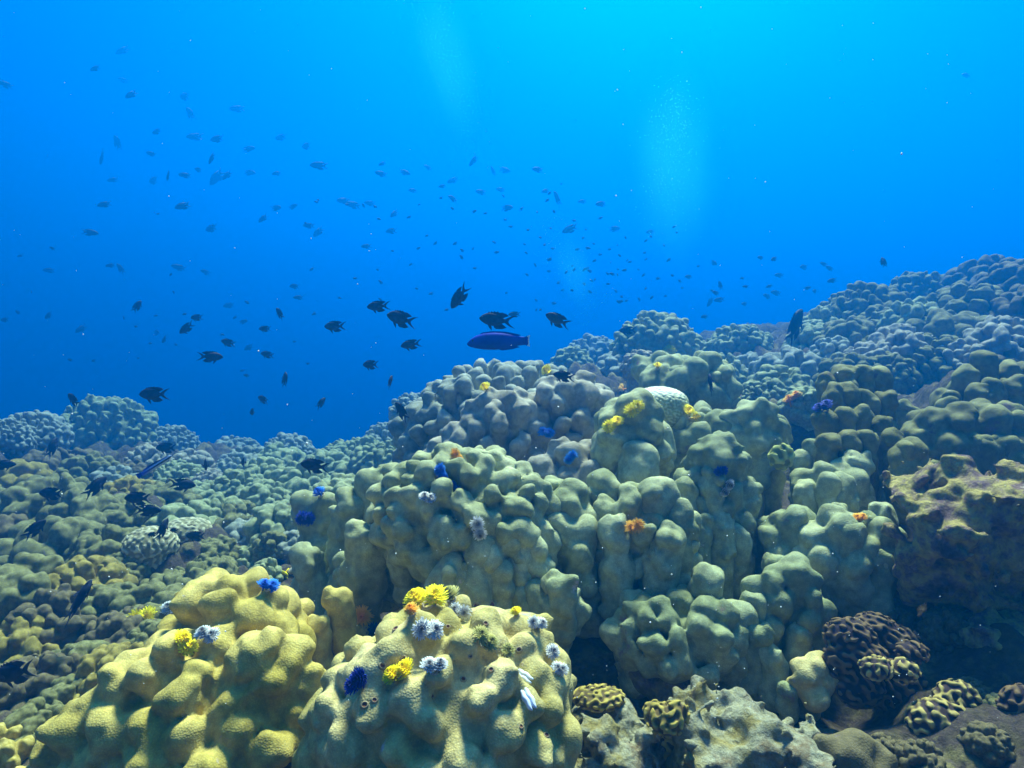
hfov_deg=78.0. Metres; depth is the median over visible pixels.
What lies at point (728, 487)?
fan worm
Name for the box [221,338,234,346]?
reef fish
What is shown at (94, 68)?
reef fish
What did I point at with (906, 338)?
coral colony
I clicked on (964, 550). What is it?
reef rock
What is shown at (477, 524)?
fan worm
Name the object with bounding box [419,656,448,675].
fan worm
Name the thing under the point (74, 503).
coral colony
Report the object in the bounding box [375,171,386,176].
reef fish
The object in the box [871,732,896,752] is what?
coral colony
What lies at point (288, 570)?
fan worm
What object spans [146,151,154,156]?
reef fish
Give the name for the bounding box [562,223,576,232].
reef fish
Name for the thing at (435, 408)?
coral colony
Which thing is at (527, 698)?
clam
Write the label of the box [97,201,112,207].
reef fish
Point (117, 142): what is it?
reef fish
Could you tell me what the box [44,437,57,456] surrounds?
reef fish
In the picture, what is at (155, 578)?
coral colony
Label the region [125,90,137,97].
reef fish
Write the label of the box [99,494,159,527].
coral colony
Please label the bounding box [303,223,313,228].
reef fish
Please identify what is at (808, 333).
coral colony
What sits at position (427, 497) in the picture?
fan worm
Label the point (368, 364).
reef fish
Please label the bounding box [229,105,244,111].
reef fish
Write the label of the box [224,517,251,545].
coral colony
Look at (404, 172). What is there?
reef fish
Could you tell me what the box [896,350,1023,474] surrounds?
coral colony
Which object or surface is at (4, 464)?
reef fish
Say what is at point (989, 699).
coral colony
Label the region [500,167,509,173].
reef fish
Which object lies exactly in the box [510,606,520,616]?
fan worm
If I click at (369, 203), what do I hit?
reef fish
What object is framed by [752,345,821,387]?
coral colony
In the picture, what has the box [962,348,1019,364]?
coral colony
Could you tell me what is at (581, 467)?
coral colony
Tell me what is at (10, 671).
reef fish
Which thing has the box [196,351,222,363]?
reef fish
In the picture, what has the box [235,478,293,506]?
coral colony
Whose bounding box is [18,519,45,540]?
reef fish
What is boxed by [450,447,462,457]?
fan worm
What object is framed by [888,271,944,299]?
coral colony
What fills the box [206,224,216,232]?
reef fish
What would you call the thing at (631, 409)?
fan worm
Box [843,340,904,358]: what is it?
coral colony
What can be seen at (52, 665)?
coral colony
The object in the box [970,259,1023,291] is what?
coral colony
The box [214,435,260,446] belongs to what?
coral colony
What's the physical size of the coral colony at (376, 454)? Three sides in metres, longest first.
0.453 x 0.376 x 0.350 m
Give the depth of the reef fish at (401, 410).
1.50 m
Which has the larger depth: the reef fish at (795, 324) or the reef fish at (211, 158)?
the reef fish at (211, 158)
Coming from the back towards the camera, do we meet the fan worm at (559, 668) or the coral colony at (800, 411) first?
the coral colony at (800, 411)
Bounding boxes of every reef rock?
[571,697,664,767]
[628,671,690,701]
[645,675,835,767]
[881,454,1023,612]
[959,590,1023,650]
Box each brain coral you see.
[120,526,179,568]
[168,517,211,542]
[645,386,688,426]
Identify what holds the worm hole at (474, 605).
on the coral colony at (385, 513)
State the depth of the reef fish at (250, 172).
8.37 m
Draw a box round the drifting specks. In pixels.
[3,7,997,717]
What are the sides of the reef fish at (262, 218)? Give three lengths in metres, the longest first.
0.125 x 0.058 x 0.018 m
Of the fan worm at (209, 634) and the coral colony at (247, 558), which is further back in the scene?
the coral colony at (247, 558)
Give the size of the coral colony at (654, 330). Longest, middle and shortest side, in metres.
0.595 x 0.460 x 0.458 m
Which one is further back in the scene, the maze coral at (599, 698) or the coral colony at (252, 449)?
the coral colony at (252, 449)
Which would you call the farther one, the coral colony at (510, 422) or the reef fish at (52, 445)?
the reef fish at (52, 445)
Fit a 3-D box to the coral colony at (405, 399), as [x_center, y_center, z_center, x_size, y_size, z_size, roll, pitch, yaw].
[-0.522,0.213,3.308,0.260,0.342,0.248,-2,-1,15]
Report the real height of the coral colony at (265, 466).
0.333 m
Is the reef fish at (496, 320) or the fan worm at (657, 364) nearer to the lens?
the reef fish at (496, 320)
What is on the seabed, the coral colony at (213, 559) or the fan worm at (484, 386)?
the coral colony at (213, 559)
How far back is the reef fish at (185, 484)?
1.75 m
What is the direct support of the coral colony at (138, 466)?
on the seabed
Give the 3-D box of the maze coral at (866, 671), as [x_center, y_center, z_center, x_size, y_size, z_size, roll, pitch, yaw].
[0.534,0.410,0.911,0.160,0.139,0.124,-2,4,-28]
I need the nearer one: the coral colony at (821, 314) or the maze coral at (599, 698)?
the maze coral at (599, 698)
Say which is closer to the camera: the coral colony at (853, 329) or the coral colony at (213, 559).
the coral colony at (213, 559)
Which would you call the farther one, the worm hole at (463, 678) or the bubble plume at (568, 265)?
the bubble plume at (568, 265)
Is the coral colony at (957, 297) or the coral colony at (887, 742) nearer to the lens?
the coral colony at (887, 742)
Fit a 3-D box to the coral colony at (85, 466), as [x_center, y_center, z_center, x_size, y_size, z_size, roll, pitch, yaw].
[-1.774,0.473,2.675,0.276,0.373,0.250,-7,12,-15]
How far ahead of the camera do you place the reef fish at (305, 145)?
7.32 m
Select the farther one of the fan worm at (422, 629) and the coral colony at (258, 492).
the coral colony at (258, 492)
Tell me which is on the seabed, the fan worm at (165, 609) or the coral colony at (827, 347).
the coral colony at (827, 347)
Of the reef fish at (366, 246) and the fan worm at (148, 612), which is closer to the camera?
the fan worm at (148, 612)
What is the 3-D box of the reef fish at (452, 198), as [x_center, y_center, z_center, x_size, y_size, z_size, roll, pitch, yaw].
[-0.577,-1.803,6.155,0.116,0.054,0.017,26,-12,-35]
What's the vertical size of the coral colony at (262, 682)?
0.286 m
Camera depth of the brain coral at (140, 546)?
1.58 m
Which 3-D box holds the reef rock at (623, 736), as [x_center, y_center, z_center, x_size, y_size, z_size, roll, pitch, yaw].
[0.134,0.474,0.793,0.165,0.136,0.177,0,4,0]
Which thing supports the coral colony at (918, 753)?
on the seabed
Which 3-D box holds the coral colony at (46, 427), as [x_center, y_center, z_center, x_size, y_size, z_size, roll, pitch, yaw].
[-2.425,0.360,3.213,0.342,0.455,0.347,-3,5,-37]
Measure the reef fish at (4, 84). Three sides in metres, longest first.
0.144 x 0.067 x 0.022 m
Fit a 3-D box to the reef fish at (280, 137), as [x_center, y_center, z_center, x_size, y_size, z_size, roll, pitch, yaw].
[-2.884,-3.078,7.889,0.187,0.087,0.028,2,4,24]
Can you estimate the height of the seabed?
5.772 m
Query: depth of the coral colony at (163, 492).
2.25 m
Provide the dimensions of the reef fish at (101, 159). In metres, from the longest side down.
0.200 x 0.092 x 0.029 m
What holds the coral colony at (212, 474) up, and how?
on the seabed
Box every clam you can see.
[518,669,533,683]
[520,688,536,710]
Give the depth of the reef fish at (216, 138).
6.21 m
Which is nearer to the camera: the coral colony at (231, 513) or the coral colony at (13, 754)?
the coral colony at (13, 754)
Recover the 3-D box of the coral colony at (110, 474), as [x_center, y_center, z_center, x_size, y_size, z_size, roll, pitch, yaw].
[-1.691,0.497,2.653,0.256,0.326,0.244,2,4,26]
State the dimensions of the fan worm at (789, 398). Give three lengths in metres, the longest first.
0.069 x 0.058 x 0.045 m
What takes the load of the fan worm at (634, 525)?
on the coral colony at (658, 546)
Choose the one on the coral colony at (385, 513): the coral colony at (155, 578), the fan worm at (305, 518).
the fan worm at (305, 518)
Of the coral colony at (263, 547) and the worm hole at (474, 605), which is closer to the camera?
the worm hole at (474, 605)
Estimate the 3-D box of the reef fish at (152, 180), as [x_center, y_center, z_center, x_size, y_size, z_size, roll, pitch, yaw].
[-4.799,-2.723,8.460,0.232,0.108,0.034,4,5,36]
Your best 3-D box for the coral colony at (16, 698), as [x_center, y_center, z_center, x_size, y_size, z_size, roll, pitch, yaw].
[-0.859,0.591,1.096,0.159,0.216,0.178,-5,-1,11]
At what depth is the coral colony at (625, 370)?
2.27 m
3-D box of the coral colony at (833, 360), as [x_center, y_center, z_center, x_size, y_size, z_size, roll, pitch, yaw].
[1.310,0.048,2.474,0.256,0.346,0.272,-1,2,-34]
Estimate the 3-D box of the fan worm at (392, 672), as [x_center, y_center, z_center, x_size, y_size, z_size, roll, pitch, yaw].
[-0.118,0.313,0.676,0.039,0.033,0.027,-22,20,2]
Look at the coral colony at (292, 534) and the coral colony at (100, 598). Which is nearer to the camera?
the coral colony at (100, 598)
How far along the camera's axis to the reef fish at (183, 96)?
7.52 m
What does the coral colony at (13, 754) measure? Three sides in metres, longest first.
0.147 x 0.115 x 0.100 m
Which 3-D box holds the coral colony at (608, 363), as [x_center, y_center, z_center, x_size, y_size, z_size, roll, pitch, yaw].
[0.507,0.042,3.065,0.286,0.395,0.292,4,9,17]
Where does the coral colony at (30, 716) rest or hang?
on the seabed
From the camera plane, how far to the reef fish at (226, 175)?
6.97 m
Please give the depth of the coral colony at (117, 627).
1.27 m
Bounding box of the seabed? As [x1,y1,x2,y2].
[0,311,1023,767]
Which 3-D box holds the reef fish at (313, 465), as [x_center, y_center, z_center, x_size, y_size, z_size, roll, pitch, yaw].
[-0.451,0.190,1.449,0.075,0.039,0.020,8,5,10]
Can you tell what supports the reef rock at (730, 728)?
on the seabed
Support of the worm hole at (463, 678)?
on the coral colony at (478, 717)
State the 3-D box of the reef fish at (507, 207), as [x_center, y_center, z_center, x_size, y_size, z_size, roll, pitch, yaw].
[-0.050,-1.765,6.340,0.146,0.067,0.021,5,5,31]
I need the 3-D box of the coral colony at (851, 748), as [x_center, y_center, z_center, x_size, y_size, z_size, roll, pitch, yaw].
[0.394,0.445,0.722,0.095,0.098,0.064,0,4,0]
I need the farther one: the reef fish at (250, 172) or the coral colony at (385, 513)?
the reef fish at (250, 172)
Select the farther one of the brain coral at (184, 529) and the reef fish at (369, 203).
the reef fish at (369, 203)
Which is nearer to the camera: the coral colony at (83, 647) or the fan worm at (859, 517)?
the fan worm at (859, 517)
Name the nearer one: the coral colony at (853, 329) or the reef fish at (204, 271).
the coral colony at (853, 329)
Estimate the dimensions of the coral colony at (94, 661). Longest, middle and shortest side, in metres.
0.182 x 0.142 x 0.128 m
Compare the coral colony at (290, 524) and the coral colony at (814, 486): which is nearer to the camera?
the coral colony at (814, 486)
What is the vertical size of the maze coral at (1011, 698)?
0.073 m
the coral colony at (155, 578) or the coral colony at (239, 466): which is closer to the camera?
the coral colony at (155, 578)
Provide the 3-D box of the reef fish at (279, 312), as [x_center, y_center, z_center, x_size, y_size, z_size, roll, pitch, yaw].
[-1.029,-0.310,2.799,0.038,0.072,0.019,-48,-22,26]
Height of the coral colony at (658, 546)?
0.267 m
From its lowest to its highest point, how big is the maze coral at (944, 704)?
0.080 m
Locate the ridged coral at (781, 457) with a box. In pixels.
[767,443,794,470]
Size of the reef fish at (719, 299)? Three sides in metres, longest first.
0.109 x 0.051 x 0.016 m
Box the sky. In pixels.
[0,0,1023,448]
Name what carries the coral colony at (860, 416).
on the seabed
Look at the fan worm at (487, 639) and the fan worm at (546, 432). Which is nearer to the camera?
the fan worm at (487, 639)
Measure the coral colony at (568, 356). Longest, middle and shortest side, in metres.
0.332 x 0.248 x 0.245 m
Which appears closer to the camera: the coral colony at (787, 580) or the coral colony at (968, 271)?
the coral colony at (787, 580)
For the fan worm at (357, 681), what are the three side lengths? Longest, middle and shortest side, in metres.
0.036 x 0.032 x 0.025 m
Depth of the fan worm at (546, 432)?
1.50 m
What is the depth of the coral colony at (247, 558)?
1.74 m
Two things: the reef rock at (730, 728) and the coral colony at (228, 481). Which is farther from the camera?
the coral colony at (228, 481)
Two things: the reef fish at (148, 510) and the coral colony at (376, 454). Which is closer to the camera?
the reef fish at (148, 510)
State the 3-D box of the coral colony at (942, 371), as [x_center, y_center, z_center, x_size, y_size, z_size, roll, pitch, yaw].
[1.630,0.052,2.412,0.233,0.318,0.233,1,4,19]
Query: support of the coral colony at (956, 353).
on the seabed
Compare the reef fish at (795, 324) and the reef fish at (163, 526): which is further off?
the reef fish at (795, 324)
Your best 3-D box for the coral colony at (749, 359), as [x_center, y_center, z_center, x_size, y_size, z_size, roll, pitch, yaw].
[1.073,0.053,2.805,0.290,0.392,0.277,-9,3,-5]
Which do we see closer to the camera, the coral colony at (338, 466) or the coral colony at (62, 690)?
the coral colony at (62, 690)
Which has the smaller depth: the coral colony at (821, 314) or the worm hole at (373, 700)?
the worm hole at (373, 700)
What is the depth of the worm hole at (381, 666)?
0.68 m
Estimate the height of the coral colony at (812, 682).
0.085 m
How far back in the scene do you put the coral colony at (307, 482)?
2.44 m
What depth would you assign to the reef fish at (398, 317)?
1.59 m
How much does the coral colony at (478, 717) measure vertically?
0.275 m
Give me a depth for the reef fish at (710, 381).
1.54 m
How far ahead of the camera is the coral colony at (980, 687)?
0.87 m
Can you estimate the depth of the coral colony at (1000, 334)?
2.32 m
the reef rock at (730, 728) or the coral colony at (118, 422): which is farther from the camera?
the coral colony at (118, 422)
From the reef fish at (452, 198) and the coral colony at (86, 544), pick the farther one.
the reef fish at (452, 198)
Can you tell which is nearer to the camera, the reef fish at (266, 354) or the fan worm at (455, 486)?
the fan worm at (455, 486)
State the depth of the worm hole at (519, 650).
0.73 m
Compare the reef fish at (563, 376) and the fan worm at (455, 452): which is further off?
the reef fish at (563, 376)
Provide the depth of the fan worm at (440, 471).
1.03 m
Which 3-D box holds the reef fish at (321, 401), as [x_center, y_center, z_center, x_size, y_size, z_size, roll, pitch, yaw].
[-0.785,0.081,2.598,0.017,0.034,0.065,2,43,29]
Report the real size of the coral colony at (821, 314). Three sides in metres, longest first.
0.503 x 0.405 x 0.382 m
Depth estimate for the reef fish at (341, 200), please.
7.99 m
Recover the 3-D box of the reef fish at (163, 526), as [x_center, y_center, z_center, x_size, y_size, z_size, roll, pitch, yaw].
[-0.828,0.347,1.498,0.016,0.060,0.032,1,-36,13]
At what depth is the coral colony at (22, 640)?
1.23 m
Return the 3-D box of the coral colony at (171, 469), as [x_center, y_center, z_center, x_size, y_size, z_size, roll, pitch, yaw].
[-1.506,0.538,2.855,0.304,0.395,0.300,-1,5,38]
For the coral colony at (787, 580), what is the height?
0.278 m
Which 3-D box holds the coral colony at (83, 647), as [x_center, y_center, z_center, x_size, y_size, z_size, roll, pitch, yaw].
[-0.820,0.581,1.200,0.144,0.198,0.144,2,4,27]
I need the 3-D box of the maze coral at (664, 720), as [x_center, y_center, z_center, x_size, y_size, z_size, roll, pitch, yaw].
[0.189,0.423,0.769,0.060,0.087,0.054,0,4,0]
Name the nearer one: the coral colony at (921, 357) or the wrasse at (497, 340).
the wrasse at (497, 340)
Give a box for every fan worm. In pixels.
[126,605,157,619]
[160,601,172,614]
[174,629,199,655]
[193,625,220,643]
[257,578,279,592]
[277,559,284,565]
[282,567,291,577]
[294,510,315,526]
[312,486,324,497]
[344,666,367,695]
[356,605,374,626]
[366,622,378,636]
[382,658,413,684]
[403,583,448,610]
[403,602,419,616]
[412,616,443,640]
[418,492,435,502]
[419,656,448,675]
[434,462,448,477]
[443,585,458,605]
[447,602,472,620]
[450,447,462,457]
[452,481,460,491]
[469,516,487,540]
[471,624,499,651]
[479,381,489,391]
[501,642,515,658]
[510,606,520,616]
[527,615,547,628]
[536,426,554,437]
[541,364,551,374]
[546,643,559,660]
[550,660,568,676]
[564,449,577,464]
[602,415,624,433]
[618,383,627,393]
[623,400,644,417]
[624,517,645,533]
[654,362,661,369]
[663,344,676,353]
[683,404,700,421]
[713,466,727,475]
[720,479,733,496]
[781,390,802,406]
[812,399,832,411]
[852,512,867,521]
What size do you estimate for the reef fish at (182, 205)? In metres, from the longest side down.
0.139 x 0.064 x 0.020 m
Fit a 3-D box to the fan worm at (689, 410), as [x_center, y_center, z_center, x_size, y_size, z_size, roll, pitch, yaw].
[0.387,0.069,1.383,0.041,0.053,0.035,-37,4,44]
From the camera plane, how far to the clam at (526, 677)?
0.71 m
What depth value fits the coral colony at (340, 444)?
3.38 m
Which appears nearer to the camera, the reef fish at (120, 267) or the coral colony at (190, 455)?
the coral colony at (190, 455)
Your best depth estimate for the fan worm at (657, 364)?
1.70 m
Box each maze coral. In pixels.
[572,683,625,712]
[642,699,689,760]
[821,611,930,710]
[903,678,981,734]
[995,683,1023,713]
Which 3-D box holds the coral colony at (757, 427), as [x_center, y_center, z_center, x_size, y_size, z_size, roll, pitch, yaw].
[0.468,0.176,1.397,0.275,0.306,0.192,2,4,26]
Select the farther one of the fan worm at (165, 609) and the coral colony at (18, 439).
the coral colony at (18, 439)
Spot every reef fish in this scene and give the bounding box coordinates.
[0,80,13,88]
[0,460,15,470]
[0,659,37,687]
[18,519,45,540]
[39,487,63,500]
[43,268,53,272]
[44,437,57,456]
[45,312,50,318]
[64,579,92,628]
[68,393,78,407]
[75,325,85,332]
[81,476,106,500]
[82,229,98,235]
[90,65,99,70]
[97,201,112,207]
[99,150,103,164]
[107,177,118,181]
[114,135,120,148]
[116,45,128,54]
[116,264,125,273]
[118,77,128,82]
[124,491,151,505]
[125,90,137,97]
[130,301,141,311]
[133,504,160,516]
[139,386,168,403]
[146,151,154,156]
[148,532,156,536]
[149,176,156,184]
[152,128,159,134]
[155,518,168,541]
[156,443,176,453]
[168,478,195,492]
[171,264,185,270]
[175,202,191,209]
[178,172,190,177]
[179,321,195,333]
[180,93,188,100]
[186,107,195,119]
[186,133,202,140]
[186,531,204,541]
[191,314,202,321]
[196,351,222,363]
[200,269,210,275]
[202,457,208,469]
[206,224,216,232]
[208,153,213,163]
[210,135,223,142]
[210,167,225,184]
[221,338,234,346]
[222,171,231,179]
[223,302,234,307]
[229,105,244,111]
[240,457,245,466]
[242,146,254,151]
[244,170,254,175]
[244,344,252,349]
[258,395,267,403]
[259,214,268,222]
[259,326,270,332]
[261,351,274,357]
[270,205,281,210]
[275,134,285,140]
[276,308,283,318]
[281,372,287,386]
[290,284,297,288]
[293,295,302,299]
[300,458,328,473]
[302,143,309,149]
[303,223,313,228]
[310,161,327,169]
[313,227,324,236]
[316,398,325,408]
[324,321,345,332]
[336,197,348,203]
[345,201,360,208]
[361,244,370,248]
[363,360,377,369]
[364,201,374,205]
[367,301,389,312]
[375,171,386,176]
[386,228,396,233]
[387,310,417,328]
[387,375,392,385]
[390,209,398,216]
[395,402,409,422]
[400,170,409,174]
[401,339,422,350]
[447,176,457,182]
[448,195,455,201]
[450,283,470,308]
[469,154,477,165]
[475,189,485,194]
[479,311,514,329]
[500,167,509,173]
[501,205,512,211]
[508,311,519,316]
[532,167,542,172]
[546,312,570,330]
[553,371,575,381]
[554,191,560,207]
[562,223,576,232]
[595,201,605,206]
[608,226,619,231]
[619,326,635,334]
[707,298,713,306]
[707,374,713,395]
[714,297,723,301]
[771,290,780,295]
[784,309,802,345]
[827,278,835,282]
[880,257,886,266]
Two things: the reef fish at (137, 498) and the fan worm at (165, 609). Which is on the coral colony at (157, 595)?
the fan worm at (165, 609)
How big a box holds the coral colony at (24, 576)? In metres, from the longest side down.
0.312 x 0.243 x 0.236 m
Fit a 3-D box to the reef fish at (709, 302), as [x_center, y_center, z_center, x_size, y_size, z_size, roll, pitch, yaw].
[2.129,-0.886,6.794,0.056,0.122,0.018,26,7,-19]
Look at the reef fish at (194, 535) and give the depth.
1.70 m
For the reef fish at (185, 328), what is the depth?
2.60 m
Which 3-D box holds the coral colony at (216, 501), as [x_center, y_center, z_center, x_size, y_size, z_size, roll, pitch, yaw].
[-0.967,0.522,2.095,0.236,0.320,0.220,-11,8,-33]
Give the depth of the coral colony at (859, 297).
3.11 m
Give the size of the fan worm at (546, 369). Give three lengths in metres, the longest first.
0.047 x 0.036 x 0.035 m
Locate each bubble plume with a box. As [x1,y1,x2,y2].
[388,0,490,161]
[533,219,603,315]
[633,77,723,239]
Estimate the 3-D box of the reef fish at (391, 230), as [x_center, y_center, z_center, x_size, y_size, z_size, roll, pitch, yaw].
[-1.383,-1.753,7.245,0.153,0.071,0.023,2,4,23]
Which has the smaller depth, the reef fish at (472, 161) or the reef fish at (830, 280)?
the reef fish at (830, 280)
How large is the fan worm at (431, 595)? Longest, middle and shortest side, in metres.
0.058 x 0.046 x 0.034 m
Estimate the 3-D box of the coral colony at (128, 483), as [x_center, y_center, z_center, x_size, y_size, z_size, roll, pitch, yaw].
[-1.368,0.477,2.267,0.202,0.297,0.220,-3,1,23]
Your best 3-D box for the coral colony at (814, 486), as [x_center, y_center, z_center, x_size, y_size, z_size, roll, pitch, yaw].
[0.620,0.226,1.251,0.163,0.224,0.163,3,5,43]
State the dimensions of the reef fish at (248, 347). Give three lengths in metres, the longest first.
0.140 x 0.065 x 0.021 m
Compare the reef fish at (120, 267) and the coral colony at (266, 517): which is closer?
the coral colony at (266, 517)
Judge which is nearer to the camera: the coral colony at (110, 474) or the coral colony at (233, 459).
the coral colony at (110, 474)
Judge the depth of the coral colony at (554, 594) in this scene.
0.97 m
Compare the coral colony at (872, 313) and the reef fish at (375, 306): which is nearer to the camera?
the reef fish at (375, 306)
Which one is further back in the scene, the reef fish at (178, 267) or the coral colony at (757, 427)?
the reef fish at (178, 267)
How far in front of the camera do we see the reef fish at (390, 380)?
1.72 m
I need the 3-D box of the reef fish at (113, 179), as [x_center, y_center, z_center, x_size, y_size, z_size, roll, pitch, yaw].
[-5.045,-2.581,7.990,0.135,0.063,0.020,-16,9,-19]
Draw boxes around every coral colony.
[0,417,37,459]
[0,459,53,488]
[0,472,90,520]
[0,513,28,538]
[0,515,104,565]
[0,552,64,625]
[0,615,72,663]
[0,656,43,711]
[0,722,34,767]
[3,696,64,742]
[4,583,100,649]
[8,410,74,450]
[15,566,359,767]
[18,650,83,698]
[21,447,75,470]
[33,674,83,704]
[46,487,134,524]
[48,555,138,595]
[52,640,109,655]
[53,451,120,481]
[60,394,158,450]
[63,524,139,562]
[67,447,103,456]
[72,579,136,615]
[75,641,143,695]
[76,605,156,643]
[89,465,140,489]
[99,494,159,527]
[103,475,154,494]
[104,552,151,585]
[107,581,183,618]
[120,459,153,479]
[121,619,161,643]
[124,441,174,464]
[139,566,184,585]
[142,478,202,505]
[143,500,216,525]
[152,458,204,481]
[153,424,200,451]
[163,561,211,585]
[172,448,215,467]
[186,492,249,517]
[190,468,222,481]
[191,480,215,498]
[193,479,216,498]
[193,550,240,574]
[199,534,241,560]
[213,467,263,497]
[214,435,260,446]
[214,499,255,528]
[215,451,257,472]
[218,445,264,459]
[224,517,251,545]
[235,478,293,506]
[236,459,256,468]
[236,543,257,568]
[242,501,290,544]
[243,456,284,478]
[245,557,283,581]
[250,531,288,564]
[256,441,306,464]
[264,432,315,454]
[270,460,330,482]
[273,528,298,564]
[284,470,330,493]
[284,514,297,530]
[288,441,561,635]
[291,594,582,767]
[302,448,346,469]
[313,473,354,493]
[325,438,356,453]
[326,456,349,474]
[344,435,383,456]
[346,439,396,474]
[365,422,392,442]
[387,358,610,462]
[388,392,420,421]
[423,370,614,461]
[513,568,591,655]
[528,436,601,484]
[544,475,604,638]
[550,345,594,369]
[567,333,613,360]
[586,468,702,619]
[590,388,676,483]
[596,351,623,376]
[599,562,774,701]
[609,310,704,355]
[619,349,651,391]
[631,350,743,409]
[669,397,793,518]
[673,430,763,599]
[702,323,773,358]
[719,352,748,383]
[736,351,761,377]
[739,504,837,724]
[741,376,787,400]
[742,364,813,391]
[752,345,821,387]
[776,385,816,431]
[781,321,823,349]
[786,650,838,712]
[788,438,876,515]
[792,502,907,617]
[802,303,848,323]
[806,335,849,358]
[810,364,905,524]
[811,352,869,383]
[812,315,875,346]
[812,728,897,767]
[820,281,909,319]
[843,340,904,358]
[853,304,889,325]
[867,323,928,355]
[868,351,923,394]
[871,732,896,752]
[874,296,938,332]
[887,436,928,515]
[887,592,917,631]
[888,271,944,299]
[890,738,946,767]
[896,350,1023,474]
[901,345,942,389]
[905,308,987,338]
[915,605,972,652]
[917,356,961,390]
[923,332,958,357]
[925,280,1003,314]
[936,336,993,369]
[940,254,1016,288]
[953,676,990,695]
[956,720,1015,767]
[962,315,1023,360]
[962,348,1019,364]
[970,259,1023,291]
[982,692,998,706]
[987,285,1023,318]
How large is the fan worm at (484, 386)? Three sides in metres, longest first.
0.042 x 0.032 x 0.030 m
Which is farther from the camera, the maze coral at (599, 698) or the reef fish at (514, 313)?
the reef fish at (514, 313)
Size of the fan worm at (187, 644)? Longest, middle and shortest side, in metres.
0.040 x 0.036 x 0.030 m
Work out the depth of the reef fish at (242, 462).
1.99 m
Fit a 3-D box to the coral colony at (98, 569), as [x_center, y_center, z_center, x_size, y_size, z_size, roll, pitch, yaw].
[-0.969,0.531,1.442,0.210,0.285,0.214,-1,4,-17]
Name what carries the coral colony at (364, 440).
on the seabed
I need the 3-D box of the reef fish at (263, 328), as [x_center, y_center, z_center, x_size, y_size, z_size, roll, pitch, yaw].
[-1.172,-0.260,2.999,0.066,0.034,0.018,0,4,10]
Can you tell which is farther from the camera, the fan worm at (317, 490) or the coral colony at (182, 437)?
the coral colony at (182, 437)
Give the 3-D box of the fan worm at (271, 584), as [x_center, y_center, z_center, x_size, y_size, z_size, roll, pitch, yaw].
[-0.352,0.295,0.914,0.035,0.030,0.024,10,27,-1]
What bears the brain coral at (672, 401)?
on the coral colony at (757, 427)
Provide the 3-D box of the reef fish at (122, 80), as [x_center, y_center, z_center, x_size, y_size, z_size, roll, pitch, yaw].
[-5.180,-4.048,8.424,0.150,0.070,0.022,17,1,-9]
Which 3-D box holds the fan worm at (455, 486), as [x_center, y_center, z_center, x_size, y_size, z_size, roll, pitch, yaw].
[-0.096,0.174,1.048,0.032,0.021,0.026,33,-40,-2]
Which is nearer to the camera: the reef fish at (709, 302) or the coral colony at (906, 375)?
the coral colony at (906, 375)
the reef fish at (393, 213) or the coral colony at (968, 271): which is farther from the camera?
the reef fish at (393, 213)
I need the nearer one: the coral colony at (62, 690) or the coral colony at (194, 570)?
the coral colony at (62, 690)
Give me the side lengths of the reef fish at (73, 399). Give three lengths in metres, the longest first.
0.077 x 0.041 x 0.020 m
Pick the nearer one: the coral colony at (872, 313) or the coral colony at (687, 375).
the coral colony at (687, 375)
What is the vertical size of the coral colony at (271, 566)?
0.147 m
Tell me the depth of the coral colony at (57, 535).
1.71 m
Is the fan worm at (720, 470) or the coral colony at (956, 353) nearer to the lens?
the fan worm at (720, 470)
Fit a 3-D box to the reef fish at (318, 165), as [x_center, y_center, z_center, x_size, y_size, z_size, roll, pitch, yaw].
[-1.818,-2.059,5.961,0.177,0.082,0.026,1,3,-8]
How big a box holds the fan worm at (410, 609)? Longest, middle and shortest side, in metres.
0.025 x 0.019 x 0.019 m
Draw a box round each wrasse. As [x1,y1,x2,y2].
[136,455,170,477]
[467,331,529,350]
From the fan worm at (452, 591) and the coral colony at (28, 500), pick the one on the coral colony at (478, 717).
the fan worm at (452, 591)
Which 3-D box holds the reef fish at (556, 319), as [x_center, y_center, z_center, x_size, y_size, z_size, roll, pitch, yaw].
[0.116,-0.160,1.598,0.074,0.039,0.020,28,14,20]
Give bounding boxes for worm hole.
[360,701,368,709]
[370,697,377,703]
[378,662,386,670]
[460,676,466,681]
[471,602,480,607]
[482,620,488,626]
[487,666,493,672]
[515,646,522,653]
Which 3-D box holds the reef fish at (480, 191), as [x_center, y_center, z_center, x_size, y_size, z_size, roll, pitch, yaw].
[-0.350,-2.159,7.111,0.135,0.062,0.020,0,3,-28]
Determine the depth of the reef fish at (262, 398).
2.69 m
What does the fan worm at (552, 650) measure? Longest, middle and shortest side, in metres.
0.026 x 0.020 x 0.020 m
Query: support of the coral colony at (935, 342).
on the seabed
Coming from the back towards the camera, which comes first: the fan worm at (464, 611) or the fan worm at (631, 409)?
the fan worm at (631, 409)
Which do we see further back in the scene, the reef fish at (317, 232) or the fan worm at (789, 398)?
the reef fish at (317, 232)
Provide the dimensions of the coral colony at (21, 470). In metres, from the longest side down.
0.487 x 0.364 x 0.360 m
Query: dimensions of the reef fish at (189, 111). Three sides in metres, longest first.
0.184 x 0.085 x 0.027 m
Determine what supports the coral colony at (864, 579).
on the seabed
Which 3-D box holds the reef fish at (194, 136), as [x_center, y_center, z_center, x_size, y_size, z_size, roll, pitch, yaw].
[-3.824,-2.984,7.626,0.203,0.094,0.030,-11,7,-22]

